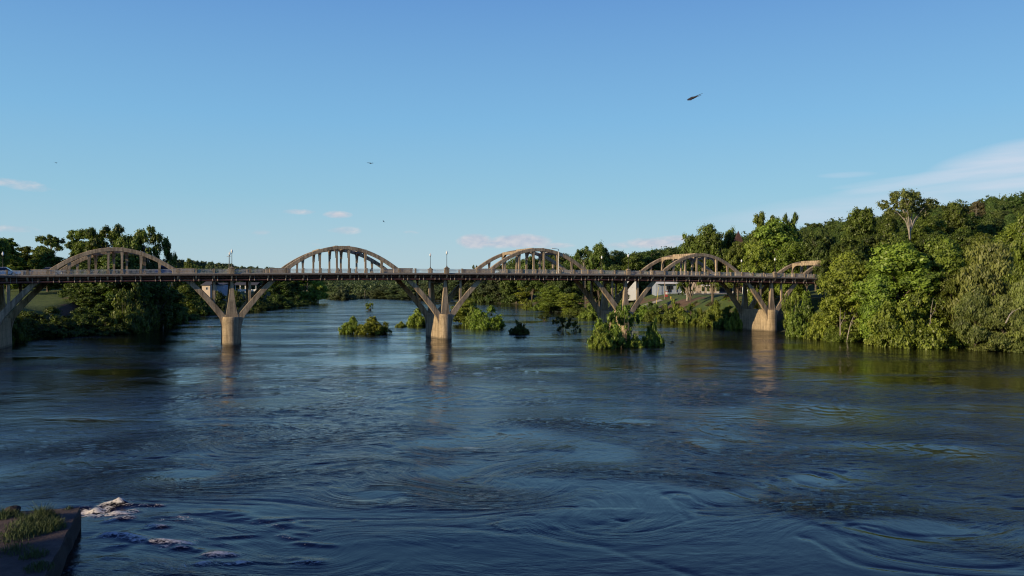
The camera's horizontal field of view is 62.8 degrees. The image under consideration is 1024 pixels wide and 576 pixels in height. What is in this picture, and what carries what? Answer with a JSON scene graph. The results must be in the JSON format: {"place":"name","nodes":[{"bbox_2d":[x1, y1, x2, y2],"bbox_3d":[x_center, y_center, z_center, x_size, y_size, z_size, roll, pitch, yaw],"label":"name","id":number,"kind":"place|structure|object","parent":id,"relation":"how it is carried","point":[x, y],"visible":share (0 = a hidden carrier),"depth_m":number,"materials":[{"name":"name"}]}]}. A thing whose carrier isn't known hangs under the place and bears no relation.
{"place":"outdoors","nodes":[
{"label":"outdoors","id":0,"kind":"place"},
{"bbox_2d":[4,277,1009,347],"bbox_3d":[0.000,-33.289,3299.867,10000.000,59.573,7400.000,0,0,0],"label":"ground","id":1,"kind":"structure","parent":0,"point":[41,300],"depth_m":225.14,"materials":[{"name":"green plant"}]},
{"bbox_2d":[0,237,12,267],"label":"tree","id":2,"kind":"object","parent":1,"relation":"on","point":[5,258],"visible":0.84,"depth_m":206.05,"materials":[{"name":"green plant"}]},
{"bbox_2d":[0,238,29,291],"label":"tree","id":3,"kind":"object","parent":1,"relation":"on","point":[16,262],"visible":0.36,"depth_m":215.03,"materials":[{"name":"green plant"}]},
{"bbox_2d":[12,316,31,343],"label":"bank shrub","id":4,"kind":"object","parent":1,"relation":"on","point":[19,331],"visible":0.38,"depth_m":150.30,"materials":[{"name":"green plant"}]},
{"bbox_2d":[20,317,50,338],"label":"bank shrub","id":5,"kind":"object","parent":1,"relation":"on","point":[33,333],"visible":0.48,"depth_m":163.11,"materials":[{"name":"green plant"}]},
{"bbox_2d":[0,507,80,575],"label":"river wall","id":6,"kind":"structure","parent":1,"relation":"on","point":[62,540],"depth_m":31.55,"materials":[{"name":"stone"}]},
{"bbox_2d":[0,499,72,573],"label":"grass","id":7,"kind":"structure","parent":6,"relation":"on","point":[42,519],"depth_m":32.99,"materials":[{"name":"green plant"}]},
{"bbox_2d":[27,246,64,291],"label":"tree","id":8,"kind":"object","parent":1,"relation":"on","point":[43,258],"visible":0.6,"depth_m":212.65,"materials":[{"name":"green plant"}]},
{"bbox_2d":[29,234,65,257],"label":"tree","id":9,"kind":"object","parent":1,"relation":"on","point":[52,241],"visible":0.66,"depth_m":223.05,"materials":[{"name":"green plant"}]},
{"bbox_2d":[17,306,80,329],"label":"bank shrub","id":10,"kind":"object","parent":1,"relation":"on","point":[40,317],"visible":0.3,"depth_m":170.99,"materials":[{"name":"green plant"}]},
{"bbox_2d":[39,315,92,337],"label":"bank shrub","id":11,"kind":"object","parent":1,"relation":"on","point":[63,332],"visible":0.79,"depth_m":167.85,"materials":[{"name":"green plant"}]},
{"bbox_2d":[64,230,85,270],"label":"tree","id":12,"kind":"object","parent":1,"relation":"on","point":[72,242],"visible":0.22,"depth_m":213.84,"materials":[{"name":"green plant"}]},
{"bbox_2d":[55,257,101,302],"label":"tree","id":13,"kind":"object","parent":1,"relation":"on","point":[71,289],"visible":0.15,"depth_m":196.97,"materials":[{"name":"green plant"}]},
{"bbox_2d":[60,283,114,315],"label":"tree","id":14,"kind":"object","parent":1,"relation":"on","point":[82,297],"visible":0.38,"depth_m":192.89,"materials":[{"name":"green plant"}]},
{"bbox_2d":[70,306,110,326],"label":"bank shrub","id":15,"kind":"object","parent":1,"relation":"on","point":[83,314],"visible":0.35,"depth_m":180.98,"materials":[{"name":"green plant"}]},
{"bbox_2d":[71,227,110,258],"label":"tree","id":16,"kind":"object","parent":1,"relation":"on","point":[79,246],"visible":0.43,"depth_m":206.95,"materials":[{"name":"green plant"}]},
{"bbox_2d":[79,316,130,335],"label":"bank shrub","id":17,"kind":"object","parent":1,"relation":"on","point":[94,327],"visible":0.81,"depth_m":174.67,"materials":[{"name":"green plant"}]},
{"bbox_2d":[83,223,127,256],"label":"tree","id":18,"kind":"object","parent":1,"relation":"on","point":[97,243],"visible":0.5,"depth_m":203.86,"materials":[{"name":"green plant"}]},
{"bbox_2d":[84,253,162,317],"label":"tree","id":19,"kind":"object","parent":1,"relation":"on","point":[103,307],"visible":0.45,"depth_m":192.19,"materials":[{"name":"green plant"}]},
{"bbox_2d":[97,287,149,333],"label":"bank shrub","id":20,"kind":"object","parent":1,"relation":"on","point":[131,320],"visible":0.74,"depth_m":179.52,"materials":[{"name":"green plant"}]},
{"bbox_2d":[111,234,164,301],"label":"tree","id":21,"kind":"object","parent":1,"relation":"on","point":[124,241],"visible":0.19,"depth_m":197.24,"materials":[{"name":"green plant"}]},
{"bbox_2d":[129,282,159,330],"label":"bank shrub","id":22,"kind":"object","parent":1,"relation":"on","point":[149,312],"visible":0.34,"depth_m":191.50,"materials":[{"name":"green plant"}]},
{"bbox_2d":[130,225,170,273],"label":"tree","id":23,"kind":"object","parent":1,"relation":"on","point":[140,238],"visible":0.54,"depth_m":199.82,"materials":[{"name":"green plant"}]},
{"bbox_2d":[146,255,174,326],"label":"tree","id":24,"kind":"object","parent":1,"relation":"on","point":[165,306],"visible":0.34,"depth_m":199.17,"materials":[{"name":"green plant"}]},
{"bbox_2d":[152,240,177,327],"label":"tree","id":25,"kind":"object","parent":1,"relation":"on","point":[170,259],"visible":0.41,"depth_m":201.90,"materials":[{"name":"green plant"}]},
{"bbox_2d":[194,294,215,314],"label":"bank shrub","id":26,"kind":"object","parent":1,"relation":"on","point":[205,309],"visible":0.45,"depth_m":282.19,"materials":[{"name":"green plant"}]},
{"bbox_2d":[5,280,498,294],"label":"forest","id":27,"kind":"object","parent":1,"relation":"on","point":[364,286],"visible":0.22,"depth_m":654.75,"materials":[{"name":"green plant"}]},
{"bbox_2d":[266,281,296,299],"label":"tree","id":28,"kind":"object","parent":1,"relation":"on","point":[285,289],"visible":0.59,"depth_m":417.37,"materials":[{"name":"green plant"}]},
{"bbox_2d":[298,281,322,300],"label":"tree","id":29,"kind":"object","parent":1,"relation":"on","point":[312,294],"visible":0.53,"depth_m":454.33,"materials":[{"name":"green plant"}]},
{"bbox_2d":[309,281,328,302],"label":"tree","id":30,"kind":"object","parent":1,"relation":"on","point":[321,288],"visible":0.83,"depth_m":459.75,"materials":[{"name":"green plant"}]},
{"bbox_2d":[0,246,866,348],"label":"arch bridge","id":31,"kind":"structure","parent":1,"relation":"on","point":[439,320],"depth_m":160.53,"materials":[{"name":"concrete"}]},
{"bbox_2d":[483,265,506,302],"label":"tree","id":32,"kind":"object","parent":1,"relation":"on","point":[495,288],"visible":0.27,"depth_m":452.03,"materials":[{"name":"green plant"}]},
{"bbox_2d":[499,257,528,302],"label":"tree","id":33,"kind":"object","parent":1,"relation":"on","point":[510,288],"visible":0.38,"depth_m":435.92,"materials":[{"name":"green plant"}]},
{"bbox_2d":[517,256,539,301],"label":"tree","id":34,"kind":"object","parent":1,"relation":"on","point":[523,284],"visible":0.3,"depth_m":420.53,"materials":[{"name":"green plant"}]},
{"bbox_2d":[531,255,552,295],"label":"tree","id":35,"kind":"object","parent":1,"relation":"on","point":[540,284],"visible":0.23,"depth_m":408.01,"materials":[{"name":"green plant"}]},
{"bbox_2d":[551,264,587,298],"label":"tree","id":36,"kind":"object","parent":1,"relation":"on","point":[571,288],"visible":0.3,"depth_m":327.39,"materials":[{"name":"green plant"}]},
{"bbox_2d":[573,246,592,306],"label":"tree","id":37,"kind":"object","parent":1,"relation":"on","point":[577,256],"visible":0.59,"depth_m":329.79,"materials":[{"name":"green plant"}]},
{"bbox_2d":[585,242,610,306],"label":"tree","id":38,"kind":"object","parent":1,"relation":"on","point":[595,260],"visible":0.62,"depth_m":318.76,"materials":[{"name":"green plant"}]},
{"bbox_2d":[607,250,626,270],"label":"tree","id":39,"kind":"object","parent":1,"relation":"on","point":[614,258],"visible":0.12,"depth_m":326.60,"materials":[{"name":"green plant"}]},
{"bbox_2d":[620,251,649,293],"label":"tree","id":40,"kind":"object","parent":1,"relation":"on","point":[636,260],"visible":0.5,"depth_m":317.86,"materials":[{"name":"green plant"}]},
{"bbox_2d":[639,249,671,274],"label":"tree","id":41,"kind":"object","parent":1,"relation":"on","point":[652,255],"visible":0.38,"depth_m":326.57,"materials":[{"name":"green plant"}]},
{"bbox_2d":[656,304,677,322],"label":"slope shrub","id":42,"kind":"object","parent":1,"relation":"on","point":[667,315],"visible":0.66,"depth_m":231.82,"materials":[{"name":"green plant"}]},
{"bbox_2d":[651,282,683,295],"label":"building","id":43,"kind":"structure","parent":1,"relation":"on","point":[670,287],"depth_m":300.00,"materials":[{"name":"white paint"}]},
{"bbox_2d":[659,247,679,274],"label":"tree","id":44,"kind":"object","parent":1,"relation":"on","point":[669,251],"visible":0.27,"depth_m":327.65,"materials":[{"name":"green plant"}]},
{"bbox_2d":[675,232,700,304],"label":"dark tree","id":45,"kind":"object","parent":1,"relation":"on","point":[688,241],"visible":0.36,"depth_m":249.58,"materials":[{"name":"green plant"}]},
{"bbox_2d":[678,303,702,323],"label":"slope shrub","id":46,"kind":"object","parent":1,"relation":"on","point":[693,315],"visible":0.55,"depth_m":222.24,"materials":[{"name":"green plant"}]},
{"bbox_2d":[687,223,729,303],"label":"dark tree","id":47,"kind":"object","parent":1,"relation":"on","point":[710,238],"visible":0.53,"depth_m":243.44,"materials":[{"name":"green plant"}]},
{"bbox_2d":[700,306,721,326],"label":"slope shrub","id":48,"kind":"object","parent":1,"relation":"on","point":[710,318],"visible":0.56,"depth_m":208.33,"materials":[{"name":"green plant"}]},
{"bbox_2d":[712,307,733,327],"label":"slope shrub","id":49,"kind":"object","parent":1,"relation":"on","point":[726,314],"visible":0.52,"depth_m":199.95,"materials":[{"name":"green plant"}]},
{"bbox_2d":[721,226,736,290],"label":"dark tree","id":50,"kind":"object","parent":1,"relation":"on","point":[730,236],"visible":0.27,"depth_m":250.50,"materials":[{"name":"green plant"}]},
{"bbox_2d":[724,309,742,329],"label":"slope shrub","id":51,"kind":"object","parent":1,"relation":"on","point":[735,323],"visible":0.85,"depth_m":195.98,"materials":[{"name":"green plant"}]},
{"bbox_2d":[722,240,747,300],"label":"dark tree","id":52,"kind":"object","parent":1,"relation":"on","point":[733,257],"visible":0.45,"depth_m":235.25,"materials":[{"name":"green plant"}]},
{"bbox_2d":[738,239,776,308],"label":"sycamore","id":53,"kind":"object","parent":1,"relation":"on","point":[756,254],"visible":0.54,"depth_m":212.31,"materials":[{"name":"green plant"}]},
{"bbox_2d":[497,191,1023,284],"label":"hill forest","id":54,"kind":"object","parent":1,"relation":"on","point":[1004,197],"depth_m":446.27,"materials":[{"name":"green plant"}]},
{"bbox_2d":[747,211,779,255],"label":"sycamore","id":55,"kind":"object","parent":1,"relation":"on","point":[759,219],"visible":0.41,"depth_m":223.99,"materials":[{"name":"green plant"}]},
{"bbox_2d":[742,217,803,298],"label":"sycamore","id":56,"kind":"object","parent":1,"relation":"on","point":[775,233],"visible":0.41,"depth_m":219.39,"materials":[{"name":"green plant"}]},
{"bbox_2d":[781,292,799,328],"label":"waterside shrub","id":57,"kind":"object","parent":1,"relation":"on","point":[788,305],"visible":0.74,"depth_m":175.00,"materials":[{"name":"green plant"}]},
{"bbox_2d":[772,239,810,298],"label":"sycamore","id":58,"kind":"object","parent":1,"relation":"on","point":[787,254],"visible":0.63,"depth_m":210.34,"materials":[{"name":"green plant"}]},
{"bbox_2d":[782,212,803,244],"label":"sycamore","id":59,"kind":"object","parent":1,"relation":"on","point":[794,219],"visible":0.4,"depth_m":223.44,"materials":[{"name":"green plant"}]},
{"bbox_2d":[785,288,824,337],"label":"waterside shrub","id":60,"kind":"object","parent":1,"relation":"on","point":[799,319],"visible":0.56,"depth_m":166.61,"materials":[{"name":"green plant"}]},
{"bbox_2d":[795,231,837,297],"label":"tree","id":61,"kind":"object","parent":1,"relation":"on","point":[816,248],"visible":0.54,"depth_m":204.29,"materials":[{"name":"green plant"}]},
{"bbox_2d":[802,312,836,339],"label":"waterside shrub","id":62,"kind":"object","parent":1,"relation":"on","point":[817,329],"visible":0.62,"depth_m":160.67,"materials":[{"name":"green plant"}]},
{"bbox_2d":[812,235,871,286],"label":"tree","id":63,"kind":"object","parent":1,"relation":"on","point":[848,244],"visible":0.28,"depth_m":188.62,"materials":[{"name":"green plant"}]},
{"bbox_2d":[816,250,869,339],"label":"waterside tree","id":64,"kind":"object","parent":1,"relation":"on","point":[841,277],"visible":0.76,"depth_m":156.02,"materials":[{"name":"green plant"}]},
{"bbox_2d":[822,321,863,341],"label":"waterside shrub","id":65,"kind":"object","parent":1,"relation":"on","point":[831,334],"visible":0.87,"depth_m":154.83,"materials":[{"name":"green plant"}]},
{"bbox_2d":[841,206,877,240],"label":"tree","id":66,"kind":"object","parent":1,"relation":"on","point":[862,222],"visible":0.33,"depth_m":233.51,"materials":[{"name":"green plant"}]},
{"bbox_2d":[854,230,898,276],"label":"tree","id":67,"kind":"object","parent":1,"relation":"on","point":[873,240],"visible":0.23,"depth_m":193.64,"materials":[{"name":"green plant"}]},
{"bbox_2d":[856,270,900,334],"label":"waterside tree","id":68,"kind":"object","parent":1,"relation":"on","point":[866,309],"visible":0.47,"depth_m":147.61,"materials":[{"name":"green plant"}]},
{"bbox_2d":[874,214,907,238],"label":"tree","id":69,"kind":"object","parent":1,"relation":"on","point":[891,224],"visible":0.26,"depth_m":226.46,"materials":[{"name":"green plant"}]},
{"bbox_2d":[848,240,948,339],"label":"waterside tree","id":70,"kind":"object","parent":1,"relation":"on","point":[906,267],"visible":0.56,"depth_m":147.06,"materials":[{"name":"green plant"}]},
{"bbox_2d":[876,188,940,238],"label":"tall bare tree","id":71,"kind":"object","parent":1,"relation":"on","point":[908,202],"visible":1,"depth_m":221.67,"materials":[{"name":"green plant"}]},
{"bbox_2d":[863,288,959,349],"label":"waterside shrub","id":72,"kind":"object","parent":1,"relation":"on","point":[888,325],"visible":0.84,"depth_m":140.66,"materials":[{"name":"green plant"}]},
{"bbox_2d":[903,212,950,252],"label":"tree","id":73,"kind":"object","parent":1,"relation":"on","point":[927,225],"visible":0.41,"depth_m":237.80,"materials":[{"name":"green plant"}]},
{"bbox_2d":[913,229,944,253],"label":"tree","id":74,"kind":"object","parent":1,"relation":"on","point":[920,247],"visible":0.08,"depth_m":204.13,"materials":[{"name":"green plant"}]},
{"bbox_2d":[908,317,961,348],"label":"waterside shrub","id":75,"kind":"object","parent":1,"relation":"on","point":[956,343],"visible":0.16,"depth_m":139.50,"materials":[{"name":"green plant"}]},
{"bbox_2d":[921,233,967,294],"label":"waterside tree","id":76,"kind":"object","parent":1,"relation":"on","point":[944,255],"visible":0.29,"depth_m":149.76,"materials":[{"name":"green plant"}]},
{"bbox_2d":[929,271,962,335],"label":"waterside tree","id":77,"kind":"object","parent":1,"relation":"on","point":[946,292],"visible":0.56,"depth_m":142.91,"materials":[{"name":"green plant"}]},
{"bbox_2d":[937,200,974,235],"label":"tree","id":78,"kind":"object","parent":1,"relation":"on","point":[955,216],"visible":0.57,"depth_m":246.38,"materials":[{"name":"green plant"}]},
{"bbox_2d":[944,228,975,266],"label":"tree","id":79,"kind":"object","parent":1,"relation":"on","point":[960,235],"visible":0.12,"depth_m":208.50,"materials":[{"name":"green plant"}]},
{"bbox_2d":[949,287,995,347],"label":"tree","id":80,"kind":"object","parent":1,"relation":"on","point":[975,305],"visible":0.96,"depth_m":133.55,"materials":[{"name":"green plant"}]},
{"bbox_2d":[961,230,999,265],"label":"tree","id":81,"kind":"object","parent":1,"relation":"on","point":[969,242],"visible":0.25,"depth_m":199.18,"materials":[{"name":"green plant"}]},
{"bbox_2d":[942,237,1023,341],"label":"waterside tree","id":82,"kind":"object","parent":1,"relation":"on","point":[994,261],"visible":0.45,"depth_m":135.35,"materials":[{"name":"green plant"}]},
{"bbox_2d":[968,330,1011,350],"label":"waterside shrub","id":83,"kind":"object","parent":1,"relation":"on","point":[982,346],"visible":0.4,"depth_m":133.02,"materials":[{"name":"green plant"}]},
{"bbox_2d":[982,293,1023,350],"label":"tree","id":84,"kind":"object","parent":1,"relation":"on","point":[1000,338],"visible":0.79,"depth_m":131.16,"materials":[{"name":"green plant"}]},
{"bbox_2d":[992,223,1016,280],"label":"tree","id":85,"kind":"object","parent":1,"relation":"on","point":[1005,235],"visible":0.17,"depth_m":190.02,"materials":[{"name":"green plant"}]},
{"bbox_2d":[1003,276,1023,343],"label":"waterside tree","id":86,"kind":"object","parent":1,"relation":"on","point":[1016,291],"visible":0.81,"depth_m":129.81,"materials":[{"name":"green plant"}]},
{"bbox_2d":[1004,213,1023,293],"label":"waterside tree","id":87,"kind":"object","parent":1,"relation":"on","point":[1017,272],"visible":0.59,"depth_m":149.42,"materials":[{"name":"green plant"}]},
{"bbox_2d":[0,297,1023,575],"bbox_3d":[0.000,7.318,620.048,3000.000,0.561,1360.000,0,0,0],"label":"river water","id":88,"kind":"structure","parent":0,"point":[304,441],"depth_m":53.68,"materials":[{"name":"blue liquid"}]},
{"bbox_2d":[164,282,187,323],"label":"tree","id":89,"kind":"object","parent":88,"relation":"in","point":[179,297],"visible":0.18,"depth_m":215.03,"materials":[{"name":"green plant"}]},
{"bbox_2d":[177,284,200,313],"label":"tree","id":90,"kind":"object","parent":88,"relation":"in","point":[192,301],"visible":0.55,"depth_m":260.28,"materials":[{"name":"green plant"}]},
{"bbox_2d":[224,290,256,311],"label":"bank shrub","id":91,"kind":"object","parent":88,"relation":"in","point":[238,296],"visible":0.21,"depth_m":319.96,"materials":[{"name":"green plant"}]},
{"bbox_2d":[254,290,279,309],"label":"bank shrub","id":92,"kind":"object","parent":88,"relation":"in","point":[261,304],"visible":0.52,"depth_m":337.30,"materials":[{"name":"green plant"}]},
{"bbox_2d":[268,294,296,307],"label":"bank shrub","id":93,"kind":"object","parent":88,"relation":"in","point":[280,300],"visible":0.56,"depth_m":370.70,"materials":[{"name":"green plant"}]},
{"bbox_2d":[327,286,357,299],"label":"flooded shrub","id":94,"kind":"object","parent":88,"relation":"in","point":[341,293],"visible":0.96,"depth_m":555.10,"materials":[{"name":"green plant"}]},
{"bbox_2d":[337,316,359,333],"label":"flooded shrub","id":95,"kind":"object","parent":88,"relation":"in","point":[351,326],"visible":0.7,"depth_m":179.60,"materials":[{"name":"green plant"}]},
{"bbox_2d":[355,316,392,334],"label":"flooded shrub","id":96,"kind":"object","parent":88,"relation":"in","point":[373,325],"visible":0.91,"depth_m":177.16,"materials":[{"name":"green plant"}]},
{"bbox_2d":[384,284,402,298],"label":"flooded tree","id":97,"kind":"object","parent":88,"relation":"in","point":[393,290],"visible":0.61,"depth_m":586.22,"materials":[{"name":"green plant"}]},
{"bbox_2d":[405,308,425,325],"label":"flooded shrub","id":98,"kind":"object","parent":88,"relation":"in","point":[416,318],"visible":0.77,"depth_m":212.49,"materials":[{"name":"green plant"}]},
{"bbox_2d":[450,298,479,322],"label":"flooded tree","id":99,"kind":"object","parent":88,"relation":"in","point":[461,313],"visible":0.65,"depth_m":219.66,"materials":[{"name":"green plant"}]},
{"bbox_2d":[468,305,505,328],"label":"flooded shrub","id":100,"kind":"object","parent":88,"relation":"in","point":[479,319],"visible":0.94,"depth_m":198.59,"materials":[{"name":"green plant"}]},
{"bbox_2d":[531,286,567,311],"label":"flooded tree","id":101,"kind":"object","parent":88,"relation":"in","point":[550,295],"visible":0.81,"depth_m":315.46,"materials":[{"name":"green plant"}]},
{"bbox_2d":[554,293,585,313],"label":"flooded tree","id":102,"kind":"object","parent":88,"relation":"in","point":[567,301],"visible":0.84,"depth_m":298.33,"materials":[{"name":"green plant"}]},
{"bbox_2d":[589,325,615,348],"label":"flooded shrub","id":103,"kind":"object","parent":88,"relation":"in","point":[602,339],"visible":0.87,"depth_m":137.98,"materials":[{"name":"green plant"}]},
{"bbox_2d":[586,311,628,348],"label":"flooded shrub","id":104,"kind":"object","parent":88,"relation":"in","point":[618,337],"visible":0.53,"depth_m":139.99,"materials":[{"name":"green plant"}]},
{"bbox_2d":[609,304,639,345],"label":"tree","id":105,"kind":"object","parent":88,"relation":"in","point":[623,318],"visible":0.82,"depth_m":142.24,"materials":[{"name":"plant"}]},
{"bbox_2d":[642,316,665,345],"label":"flooded shrub","id":106,"kind":"object","parent":88,"relation":"in","point":[653,337],"visible":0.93,"depth_m":144.10,"materials":[{"name":"green plant"}]},
{"bbox_2d":[0,0,1023,272],"label":"sky","id":107,"kind":"structure","parent":0,"point":[486,129],"materials":[{"name":"blue"}]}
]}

